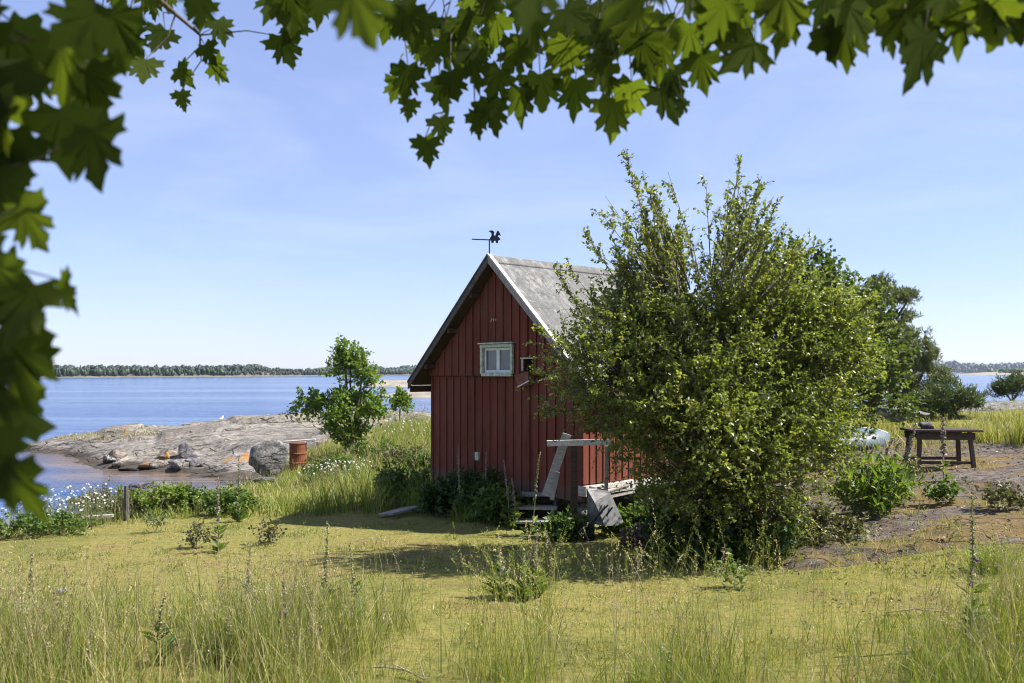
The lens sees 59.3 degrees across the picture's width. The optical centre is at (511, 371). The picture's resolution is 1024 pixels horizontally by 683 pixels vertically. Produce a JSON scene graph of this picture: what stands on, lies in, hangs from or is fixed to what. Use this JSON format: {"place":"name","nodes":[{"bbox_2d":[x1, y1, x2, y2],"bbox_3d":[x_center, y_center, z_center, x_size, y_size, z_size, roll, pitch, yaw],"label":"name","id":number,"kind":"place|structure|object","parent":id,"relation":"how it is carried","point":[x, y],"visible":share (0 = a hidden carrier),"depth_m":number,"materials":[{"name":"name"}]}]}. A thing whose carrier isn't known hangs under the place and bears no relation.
{"place":"outdoors","nodes":[
{"label":"outdoors","id":0,"kind":"place"},
{"bbox_2d":[24,411,430,480],"bbox_3d":[-11.060,3.619,34.940,29.880,3.962,23.880,0,0,0],"label":"shore rock","id":1,"kind":"object","parent":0,"point":[218,447],"visible":0.3,"depth_m":32.70,"materials":[{"name":"stone"}]},
{"bbox_2d":[108,450,128,460],"bbox_3d":[-13.525,2.962,30.861,0.594,0.600,0.594,0,0,25],"label":"rock","id":2,"kind":"object","parent":1,"relation":"on","point":[118,454],"visible":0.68,"depth_m":30.77,"materials":[{"name":"stone"}]},
{"bbox_2d":[138,459,163,468],"bbox_3d":[-11.764,3.047,29.407,0.927,0.414,0.781,0,0,-6],"label":"rock","id":3,"kind":"object","parent":1,"relation":"on","point":[145,464],"visible":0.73,"depth_m":29.16,"materials":[{"name":"stone"}]},
{"bbox_2d":[155,449,178,459],"bbox_3d":[-11.519,2.896,30.396,0.625,0.632,0.952,0,0,44],"label":"rock","id":4,"kind":"object","parent":1,"relation":"on","point":[164,454],"visible":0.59,"depth_m":30.19,"materials":[{"name":"stone"}]},
{"bbox_2d":[178,443,197,458],"bbox_3d":[-10.835,2.850,30.243,0.702,0.939,0.445,0,0,-11],"label":"rock","id":5,"kind":"object","parent":1,"relation":"on","point":[185,451],"visible":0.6,"depth_m":30.11,"materials":[{"name":"stone"}]},
{"bbox_2d":[56,409,404,445],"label":"spit grass","id":6,"kind":"structure","parent":1,"relation":"on","point":[144,432],"depth_m":35.87,"materials":[{"name":"plant"}]},
{"bbox_2d":[386,385,414,423],"bbox_3d":[-3.964,1.290,32.049,1.064,1.679,1.192,0,0,0],"label":"young tree","id":7,"kind":"object","parent":1,"relation":"on","point":[401,398],"visible":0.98,"depth_m":31.83,"materials":[{"name":"green plant"}]},
{"bbox_2d":[362,380,411,386],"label":"skerry","id":8,"kind":"structure","parent":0,"point":[395,383],"depth_m":199.59,"materials":[{"name":"stone"}]},
{"bbox_2d":[41,370,978,377],"bbox_3d":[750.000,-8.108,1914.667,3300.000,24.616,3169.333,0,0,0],"label":"shore","id":9,"kind":"structure","parent":0,"point":[175,375],"depth_m":581.07,"materials":[{"name":"plant"}]},
{"bbox_2d":[54,360,1023,376],"bbox_3d":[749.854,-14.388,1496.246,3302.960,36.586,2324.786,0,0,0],"label":"forest","id":10,"kind":"object","parent":9,"relation":"on","point":[147,370],"visible":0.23,"depth_m":619.83,"materials":[{"name":"plant"}]},
{"bbox_2d":[0,410,1023,682],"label":"lawn","id":11,"kind":"structure","parent":0,"point":[110,536],"depth_m":9.84,"materials":[{"name":"plant"}]},
{"bbox_2d":[0,508,98,538],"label":"leafy bush","id":12,"kind":"object","parent":11,"relation":"on","point":[35,525],"visible":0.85,"depth_m":14.21,"materials":[{"name":"green plant"}]},
{"bbox_2d":[0,489,113,538],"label":"daisy clump","id":13,"kind":"object","parent":11,"relation":"on","point":[62,508],"visible":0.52,"depth_m":14.90,"materials":[{"name":"plant"}]},
{"bbox_2d":[43,483,120,529],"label":"daisy clump","id":14,"kind":"object","parent":11,"relation":"on","point":[88,512],"visible":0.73,"depth_m":15.20,"materials":[{"name":"white plant"}]},
{"bbox_2d":[64,470,135,520],"bbox_3d":[-7.415,2.287,16.197,1.167,1.018,0.810,0,0,-37],"label":"clump","id":15,"kind":"object","parent":11,"relation":"on","point":[109,505],"visible":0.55,"depth_m":16.21,"materials":[{"name":"green plant"}]},
{"bbox_2d":[123,486,128,520],"bbox_3d":[-6.859,2.385,16.001,0.113,0.723,0.108,0,0,0],"label":"wooden post","id":16,"kind":"object","parent":11,"relation":"on","point":[126,502],"visible":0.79,"depth_m":15.97,"materials":[{"name":"wood"}]},
{"bbox_2d":[106,480,204,516],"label":"leafy bush","id":17,"kind":"object","parent":11,"relation":"on","point":[179,493],"visible":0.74,"depth_m":16.65,"materials":[{"name":"green plant"}]},
{"bbox_2d":[137,504,173,532],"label":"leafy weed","id":18,"kind":"object","parent":11,"relation":"on","point":[152,520],"visible":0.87,"depth_m":14.18,"materials":[{"name":"green plant"}]},
{"bbox_2d":[128,482,185,493],"bbox_3d":[-8.519,2.776,21.472,1.386,0.308,0.560,0,0,-14],"label":"rock","id":19,"kind":"object","parent":11,"relation":"on","point":[142,485],"visible":0.36,"depth_m":21.34,"materials":[{"name":"stone"}]},
{"bbox_2d":[138,591,180,662],"bbox_3d":[-2.717,1.984,6.981,0.330,0.558,0.249,0,0,-36],"label":"foxglove","id":20,"kind":"object","parent":11,"relation":"on","point":[169,638],"visible":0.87,"depth_m":7.00,"materials":[{"name":"green plant"}]},
{"bbox_2d":[179,514,223,548],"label":"leafy bush","id":21,"kind":"object","parent":11,"relation":"on","point":[190,538],"visible":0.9,"depth_m":12.59,"materials":[{"name":"green plant"}]},
{"bbox_2d":[186,484,226,510],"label":"leafy bush","id":22,"kind":"object","parent":11,"relation":"on","point":[202,494],"visible":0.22,"depth_m":16.83,"materials":[{"name":"green plant"}]},
{"bbox_2d":[0,412,431,537],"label":"bank grass","id":23,"kind":"structure","parent":11,"relation":"on","point":[302,489],"depth_m":17.99,"materials":[{"name":"plant"}]},
{"bbox_2d":[208,477,228,551],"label":"foxglove","id":24,"kind":"object","parent":11,"relation":"on","point":[220,546],"visible":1,"depth_m":12.20,"materials":[{"name":"green plant"}]},
{"bbox_2d":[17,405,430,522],"bbox_3d":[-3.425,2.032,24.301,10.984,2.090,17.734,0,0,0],"label":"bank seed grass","id":25,"kind":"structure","parent":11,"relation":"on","point":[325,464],"depth_m":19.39,"materials":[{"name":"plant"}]},
{"bbox_2d":[213,616,241,663],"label":"foxglove","id":26,"kind":"object","parent":11,"relation":"on","point":[221,649],"visible":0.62,"depth_m":6.87,"materials":[{"name":"green plant"}]},
{"bbox_2d":[191,484,269,514],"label":"leafy bush","id":27,"kind":"object","parent":11,"relation":"on","point":[227,502],"visible":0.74,"depth_m":16.01,"materials":[{"name":"green plant"}]},
{"bbox_2d":[229,455,249,521],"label":"foxglove","id":28,"kind":"object","parent":11,"relation":"on","point":[237,516],"visible":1,"depth_m":15.19,"materials":[{"name":"green plant"}]},
{"bbox_2d":[248,514,286,543],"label":"leafy bush","id":29,"kind":"object","parent":11,"relation":"on","point":[269,534],"visible":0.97,"depth_m":12.83,"materials":[{"name":"green plant"}]},
{"bbox_2d":[248,440,287,476],"bbox_3d":[-6.127,2.203,22.616,0.956,1.031,0.645,0,0,-17],"label":"boulder","id":30,"kind":"object","parent":11,"relation":"on","point":[265,457],"visible":0.91,"depth_m":22.38,"materials":[{"name":"stone"}]},
{"bbox_2d":[289,442,306,472],"bbox_3d":[-5.707,2.282,24.000,0.477,0.777,0.477,0,0,0],"label":"oil drum","id":31,"kind":"object","parent":11,"relation":"on","point":[298,453],"visible":0.79,"depth_m":23.82,"materials":[{"name":"metal"}]},
{"bbox_2d":[317,521,339,622],"bbox_3d":[-1.625,1.778,7.807,0.366,0.980,0.292,0,0,31],"label":"foxglove","id":32,"kind":"object","parent":11,"relation":"on","point":[326,553],"visible":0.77,"depth_m":7.80,"materials":[{"name":"green plant"}]},
{"bbox_2d":[301,451,356,478],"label":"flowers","id":33,"kind":"object","parent":11,"relation":"on","point":[317,464],"visible":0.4,"depth_m":20.29,"materials":[{"name":"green plant"}]},
{"bbox_2d":[299,457,372,489],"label":"daisy clump","id":34,"kind":"object","parent":11,"relation":"on","point":[344,470],"visible":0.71,"depth_m":19.48,"materials":[{"name":"white plant"}]},
{"bbox_2d":[279,333,396,453],"bbox_3d":[-4.929,0.643,25.950,3.247,3.581,2.307,0,0,-23],"label":"young tree","id":35,"kind":"object","parent":11,"relation":"on","point":[351,400],"visible":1,"depth_m":25.74,"materials":[{"name":"green plant"}]},
{"bbox_2d":[345,543,370,627],"bbox_3d":[-1.373,1.882,7.914,0.296,0.773,0.345,0,0,0],"label":"foxglove","id":36,"kind":"object","parent":11,"relation":"on","point":[354,584],"visible":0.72,"depth_m":7.89,"materials":[{"name":"green plant"}]},
{"bbox_2d":[341,435,399,463],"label":"leafy bush","id":37,"kind":"object","parent":11,"relation":"on","point":[361,448],"visible":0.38,"depth_m":22.48,"materials":[{"name":"green plant"}]},
{"bbox_2d":[361,663,425,679],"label":"fallen branch","id":38,"kind":"object","parent":11,"relation":"on","point":[402,669],"visible":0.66,"depth_m":6.49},
{"bbox_2d":[363,419,427,449],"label":"daisy clump","id":39,"kind":"object","parent":11,"relation":"on","point":[387,427],"visible":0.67,"depth_m":24.50,"materials":[{"name":"plant"}]},
{"bbox_2d":[369,440,430,467],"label":"leafy bush","id":40,"kind":"object","parent":11,"relation":"on","point":[393,451],"visible":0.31,"depth_m":21.40,"materials":[{"name":"green plant"}]},
{"bbox_2d":[370,458,435,503],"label":"leafy bush","id":41,"kind":"object","parent":11,"relation":"on","point":[400,477],"visible":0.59,"depth_m":16.80,"materials":[{"name":"green plant"}]},
{"bbox_2d":[361,474,451,513],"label":"grass tuft","id":42,"kind":"object","parent":11,"relation":"on","point":[415,501],"visible":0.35,"depth_m":15.91,"materials":[{"name":"plant"}]},
{"bbox_2d":[390,446,430,476],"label":"leafy bush","id":43,"kind":"object","parent":11,"relation":"on","point":[422,461],"visible":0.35,"depth_m":19.42,"materials":[{"name":"green plant"}]},
{"bbox_2d":[412,465,478,517],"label":"nettle clump","id":44,"kind":"object","parent":11,"relation":"on","point":[438,496],"visible":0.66,"depth_m":15.41,"materials":[{"name":"green plant"}]},
{"bbox_2d":[440,498,485,523],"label":"grass tuft","id":45,"kind":"object","parent":11,"relation":"on","point":[460,518],"visible":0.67,"depth_m":14.57,"materials":[{"name":"plant"}]},
{"bbox_2d":[449,466,503,521],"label":"nettle clump","id":46,"kind":"object","parent":11,"relation":"on","point":[477,481],"visible":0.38,"depth_m":14.85,"materials":[{"name":"green plant"}]},
{"bbox_2d":[483,536,512,596],"bbox_3d":[-0.151,2.009,9.284,0.326,0.639,0.376,0,0,0],"label":"foxglove","id":47,"kind":"object","parent":11,"relation":"on","point":[499,577],"visible":0.59,"depth_m":9.29,"materials":[{"name":"green plant"}]},
{"bbox_2d":[466,481,540,526],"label":"nettle clump","id":48,"kind":"object","parent":11,"relation":"on","point":[491,504],"visible":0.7,"depth_m":14.18,"materials":[{"name":"green plant"}]},
{"bbox_2d":[499,460,514,527],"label":"foxglove","id":49,"kind":"object","parent":11,"relation":"on","point":[504,516],"visible":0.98,"depth_m":13.89,"materials":[{"name":"green plant"}]},
{"bbox_2d":[0,0,1023,525],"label":"maple tree","id":50,"kind":"object","parent":11,"relation":"on","point":[76,66],"visible":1,"depth_m":1.81,"materials":[{"name":"green plant"}]},
{"bbox_2d":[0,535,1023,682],"bbox_3d":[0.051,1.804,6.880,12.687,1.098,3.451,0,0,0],"label":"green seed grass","id":51,"kind":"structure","parent":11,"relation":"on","point":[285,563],"depth_m":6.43,"materials":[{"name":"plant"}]},
{"bbox_2d":[507,478,524,528],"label":"foxglove","id":52,"kind":"object","parent":11,"relation":"on","point":[515,511],"visible":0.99,"depth_m":13.78,"materials":[{"name":"green plant"}]},
{"bbox_2d":[508,531,540,598],"bbox_3d":[0.120,1.978,9.202,0.364,0.697,0.408,0,0,0],"label":"foxglove","id":53,"kind":"object","parent":11,"relation":"on","point":[517,591],"visible":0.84,"depth_m":9.18,"materials":[{"name":"green plant"}]},
{"bbox_2d":[519,453,540,533],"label":"foxglove","id":54,"kind":"object","parent":11,"relation":"on","point":[523,529],"visible":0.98,"depth_m":13.30,"materials":[{"name":"green plant"}]},
{"bbox_2d":[514,492,557,528],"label":"wooden steps","id":55,"kind":"structure","parent":11,"relation":"on","point":[541,510],"depth_m":14.18,"materials":[{"name":"grey wood"}]},
{"bbox_2d":[521,529,550,595],"bbox_3d":[0.261,1.976,9.321,0.342,0.698,0.327,0,0,24],"label":"foxglove","id":56,"kind":"object","parent":11,"relation":"on","point":[535,572],"visible":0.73,"depth_m":9.29,"materials":[{"name":"green plant"}]},
{"bbox_2d":[531,504,594,541],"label":"leafy bush","id":57,"kind":"object","parent":11,"relation":"on","point":[567,523],"visible":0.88,"depth_m":12.83,"materials":[{"name":"green plant"}]},
{"bbox_2d":[547,439,611,535],"bbox_3d":[0.984,1.735,13.117,0.943,1.533,0.169,0,0,6],"label":"porch rail","id":58,"kind":"object","parent":11,"relation":"on","point":[573,444],"visible":0.64,"depth_m":13.08,"materials":[{"name":"white wood"}]},
{"bbox_2d":[542,433,570,496],"bbox_3d":[0.654,1.368,13.235,0.435,0.958,0.053,0,0,6],"label":"leaning board","id":59,"kind":"object","parent":58,"relation":"attached to","point":[557,462],"visible":0.86,"depth_m":13.22,"materials":[{"name":"grey wood"}]},
{"bbox_2d":[407,253,766,525],"bbox_3d":[1.488,0.361,16.736,5.216,4.672,4.440,0,0,-43],"label":"boathouse","id":60,"kind":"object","parent":11,"relation":"on","point":[471,371],"visible":0.45,"depth_m":15.13,"materials":[{"name":"red wood"}]},
{"bbox_2d":[477,342,514,375],"bbox_3d":[-0.254,-0.212,15.103,0.124,0.568,0.858,0,0,-43],"label":"window","id":61,"kind":"structure","parent":60,"relation":"in","point":[495,361],"depth_m":15.11,"materials":[{"name":"white paint"}]},
{"bbox_2d":[577,487,624,541],"bbox_3d":[1.258,2.038,12.798,0.990,0.743,0.424,0,0,-41],"label":"wheelbarrow","id":62,"kind":"object","parent":11,"relation":"on","point":[602,509],"visible":0.94,"depth_m":12.78,"materials":[{"name":"metal"}]},
{"bbox_2d":[610,490,634,496],"bbox_3d":[1.489,1.847,13.475,0.885,0.100,0.125,0,0,-39],"label":"plank","id":63,"kind":"object","parent":62,"relation":"on","point":[619,493],"visible":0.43,"depth_m":13.57,"materials":[{"name":"grey wood"}]},
{"bbox_2d":[608,485,635,491],"bbox_3d":[1.573,1.768,13.550,0.946,0.044,0.154,0,0,-39],"label":"plank","id":64,"kind":"object","parent":63,"relation":"on","point":[629,488],"visible":0.29,"depth_m":13.61,"materials":[{"name":"grey wood"}]},
{"bbox_2d":[589,479,636,487],"bbox_3d":[1.537,1.702,13.625,0.963,0.070,0.125,0,0,-43],"label":"plank","id":65,"kind":"object","parent":64,"relation":"on","point":[623,482],"visible":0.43,"depth_m":13.59,"materials":[{"name":"grey wood"}]},
{"bbox_2d":[597,499,681,536],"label":"leafy bush","id":66,"kind":"object","parent":11,"relation":"on","point":[628,518],"visible":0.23,"depth_m":13.03,"materials":[{"name":"green plant"}]},
{"bbox_2d":[617,522,681,548],"bbox_3d":[1.886,2.263,12.309,0.888,0.428,0.909,0,0,0],"label":"leaf heap","id":67,"kind":"object","parent":11,"relation":"on","point":[637,533],"visible":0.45,"depth_m":12.14,"materials":[{"name":"plant"}]},
{"bbox_2d":[618,529,754,569],"bbox_3d":[2.163,2.119,11.248,2.682,0.561,1.968,0,0,40],"label":"grass tuft","id":68,"kind":"object","parent":11,"relation":"on","point":[688,561],"visible":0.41,"depth_m":11.01,"materials":[{"name":"plant"}]},
{"bbox_2d":[514,148,913,568],"bbox_3d":[2.775,-0.202,11.407,5.385,5.379,3.068,0,0,-14],"label":"bush","id":69,"kind":"object","parent":11,"relation":"on","point":[704,409],"visible":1,"depth_m":11.03,"materials":[{"name":"green plant"}]},
{"bbox_2d":[633,482,810,565],"bbox_3d":[2.576,1.951,11.350,2.003,1.068,1.654,0,0,0],"label":"leafy bush","id":70,"kind":"object","parent":11,"relation":"on","point":[704,530],"visible":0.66,"depth_m":10.98,"materials":[{"name":"green plant"}]},
{"bbox_2d":[712,547,758,589],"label":"leafy bush","id":71,"kind":"object","parent":11,"relation":"on","point":[733,566],"visible":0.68,"depth_m":9.63,"materials":[{"name":"green plant"}]},
{"bbox_2d":[680,520,848,566],"bbox_3d":[3.013,2.091,11.252,2.661,0.606,2.177,0,0,38],"label":"grass tuft","id":72,"kind":"object","parent":11,"relation":"on","point":[759,555],"visible":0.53,"depth_m":11.04,"materials":[{"name":"plant"}]},
{"bbox_2d":[748,499,843,545],"bbox_3d":[3.595,1.953,11.586,1.383,0.874,0.947,0,0,0],"label":"leafy bush","id":73,"kind":"object","parent":11,"relation":"on","point":[822,520],"visible":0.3,"depth_m":11.47,"materials":[{"name":"green plant"}]},
{"bbox_2d":[729,234,934,462],"bbox_3d":[6.011,-0.284,17.412,3.611,4.782,2.973,0,0,0],"label":"aspen tree","id":74,"kind":"object","parent":11,"relation":"on","point":[891,342],"visible":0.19,"depth_m":16.87,"materials":[{"name":"green plant"}]},
{"bbox_2d":[851,271,923,396],"bbox_3d":[13.140,-1.055,31.858,2.991,5.154,2.346,0,0,0],"label":"pine tree","id":75,"kind":"object","parent":11,"relation":"on","point":[903,296],"visible":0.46,"depth_m":31.69,"materials":[{"name":"green plant"}]},
{"bbox_2d":[769,442,1023,614],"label":"leaf litter","id":76,"kind":"object","parent":11,"relation":"on","point":[913,528],"visible":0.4,"depth_m":11.54,"materials":[{"name":"plant"}]},
{"bbox_2d":[879,407,929,422],"bbox_3d":[10.066,1.092,23.042,1.022,0.390,0.996,0,0,-35],"label":"rock","id":77,"kind":"object","parent":11,"relation":"on","point":[886,414],"visible":0.56,"depth_m":22.83,"materials":[{"name":"stone"}]},
{"bbox_2d":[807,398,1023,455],"bbox_3d":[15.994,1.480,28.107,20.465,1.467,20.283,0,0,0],"label":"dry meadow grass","id":78,"kind":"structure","parent":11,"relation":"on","point":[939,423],"depth_m":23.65,"materials":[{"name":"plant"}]},
{"bbox_2d":[876,322,963,404],"bbox_3d":[12.295,-0.080,27.914,3.351,2.936,2.651,0,0,0],"label":"pine tree","id":79,"kind":"object","parent":11,"relation":"on","point":[930,352],"visible":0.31,"depth_m":27.39,"materials":[{"name":"green plant"}]},
{"bbox_2d":[839,400,1023,450],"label":"meadow grass","id":80,"kind":"structure","parent":11,"relation":"on","point":[956,426],"depth_m":23.48,"materials":[{"name":"plant"}]},
{"bbox_2d":[898,380,993,419],"bbox_3d":[12.507,0.864,25.929,2.514,1.318,1.883,0,0,0],"label":"juniper bush","id":81,"kind":"object","parent":11,"relation":"on","point":[945,398],"visible":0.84,"depth_m":25.58,"materials":[{"name":"green plant"}]},
{"bbox_2d":[954,487,993,646],"bbox_3d":[3.572,1.533,7.007,0.287,1.274,0.387,0,0,0],"label":"foxglove","id":82,"kind":"object","parent":11,"relation":"on","point":[971,582],"visible":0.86,"depth_m":6.99,"materials":[{"name":"green plant"}]},
{"bbox_2d":[934,533,1023,576],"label":"grass tuft","id":83,"kind":"object","parent":11,"relation":"on","point":[988,558],"visible":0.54,"depth_m":9.86,"materials":[{"name":"plant"}]},
{"bbox_2d":[966,615,1007,662],"bbox_3d":[3.567,1.989,6.682,0.330,0.356,0.354,0,0,11],"label":"foxglove","id":84,"kind":"object","parent":11,"relation":"on","point":[988,639],"visible":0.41,"depth_m":6.71,"materials":[{"name":"green plant"}]},
{"bbox_2d":[958,401,1023,410],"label":"rock outcrop","id":85,"kind":"object","parent":11,"relation":"on","point":[1001,405],"visible":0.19,"depth_m":27.43,"materials":[{"name":"stone"}]},
{"bbox_2d":[982,367,1023,400],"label":"pine bush","id":86,"kind":"object","parent":11,"relation":"on","point":[1013,383],"visible":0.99,"depth_m":32.91,"materials":[{"name":"green plant"}]},
{"bbox_2d":[0,533,1023,682],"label":"meadow grass","id":87,"kind":"structure","parent":0,"point":[57,669],"depth_m":6.29,"materials":[{"name":"plant"}]},
{"bbox_2d":[0,373,1023,531],"bbox_3d":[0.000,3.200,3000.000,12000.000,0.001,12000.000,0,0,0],"label":"water","id":88,"kind":"structure","parent":0,"point":[73,406],"depth_m":88.62,"materials":[{"name":"liquid"}]},
{"bbox_2d":[375,391,430,396],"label":"skerry","id":89,"kind":"structure","parent":88,"relation":"in","point":[421,394],"depth_m":115.09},
{"bbox_2d":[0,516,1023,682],"bbox_3d":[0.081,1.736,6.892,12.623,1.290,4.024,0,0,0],"label":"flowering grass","id":90,"kind":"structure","parent":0,"point":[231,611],"depth_m":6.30,"materials":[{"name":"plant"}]},
{"bbox_2d":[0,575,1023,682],"bbox_3d":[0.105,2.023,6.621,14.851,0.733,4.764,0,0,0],"label":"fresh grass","id":91,"kind":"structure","parent":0,"point":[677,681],"depth_m":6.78,"materials":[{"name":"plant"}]},
{"bbox_2d":[0,0,1023,369],"label":"sky","id":92,"kind":"structure","parent":0,"point":[286,211],"materials":[{"name":"blue"}]},
{"bbox_2d":[478,527,759,671],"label":"arching grass","id":93,"kind":"structure","parent":0,"point":[641,554],"depth_m":7.22,"materials":[{"name":"plant"}]},
{"bbox_2d":[397,507,1023,682],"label":"tall seed grass","id":94,"kind":"structure","parent":0,"point":[631,608],"depth_m":6.49,"materials":[{"name":"plant"}]},
{"bbox_2d":[671,433,1023,587],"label":"bedrock","id":95,"kind":"structure","parent":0,"point":[983,513],"depth_m":12.43,"materials":[{"name":"stone"}]},
{"bbox_2d":[770,426,889,449],"bbox_3d":[6.656,1.393,19.200,2.900,0.460,1.280,0,0,-4],"label":"upturned boat","id":96,"kind":"object","parent":95,"relation":"on","point":[879,432],"visible":0.19,"depth_m":18.85,"materials":[{"name":"white wood"}]},
{"bbox_2d":[802,503,875,538],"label":"leafy bush","id":97,"kind":"object","parent":95,"relation":"on","point":[852,524],"visible":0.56,"depth_m":11.58,"materials":[{"name":"green plant"}]},
{"bbox_2d":[820,442,933,517],"bbox_3d":[5.175,1.594,12.999,1.566,1.205,1.320,0,0,38],"label":"broad leaved plant","id":98,"kind":"object","parent":95,"relation":"on","point":[880,485],"visible":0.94,"depth_m":12.88,"materials":[{"name":"green plant"}]},
{"bbox_2d":[756,436,1023,618],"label":"rock crack grass","id":99,"kind":"object","parent":95,"relation":"on","point":[913,510],"visible":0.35,"depth_m":11.10,"materials":[{"name":"plant"}]},
{"bbox_2d":[881,454,922,506],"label":"broad leaved plant","id":100,"kind":"object","parent":95,"relation":"on","point":[907,494],"visible":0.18,"depth_m":13.44,"materials":[{"name":"green plant"}]},
{"bbox_2d":[902,422,916,472],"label":"foxglove","id":101,"kind":"object","parent":95,"relation":"on","point":[907,455],"visible":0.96,"depth_m":14.10,"materials":[{"name":"green plant"}]},
{"bbox_2d":[899,455,926,480],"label":"leafy bush","id":102,"kind":"object","parent":95,"relation":"on","point":[915,468],"visible":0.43,"depth_m":14.62,"materials":[{"name":"green plant"}]},
{"bbox_2d":[900,427,983,471],"bbox_3d":[7.426,1.385,15.598,1.130,0.807,0.717,0,0,4],"label":"work table","id":103,"kind":"object","parent":95,"relation":"on","point":[957,435],"visible":0.81,"depth_m":15.34,"materials":[{"name":"brown wood"}]},
{"bbox_2d":[920,475,965,503],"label":"leafy bush","id":104,"kind":"object","parent":95,"relation":"on","point":[941,491],"visible":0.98,"depth_m":13.28,"materials":[{"name":"green plant"}]},
{"bbox_2d":[933,417,955,479],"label":"foxglove","id":105,"kind":"object","parent":95,"relation":"on","point":[944,469],"visible":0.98,"depth_m":14.29,"materials":[{"name":"green plant"}]},
{"bbox_2d":[960,419,1013,442],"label":"grass tuft","id":106,"kind":"object","parent":95,"relation":"on","point":[990,438],"visible":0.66,"depth_m":18.38,"materials":[{"name":"plant"}]},
{"bbox_2d":[968,479,1023,511],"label":"leafy bush","id":107,"kind":"object","parent":95,"relation":"on","point":[1009,495],"visible":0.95,"depth_m":12.26,"materials":[{"name":"green plant"}]},
{"bbox_2d":[972,409,1023,445],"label":"grass tuft","id":108,"kind":"object","parent":95,"relation":"on","point":[1017,438],"visible":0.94,"depth_m":17.62,"materials":[{"name":"plant"}]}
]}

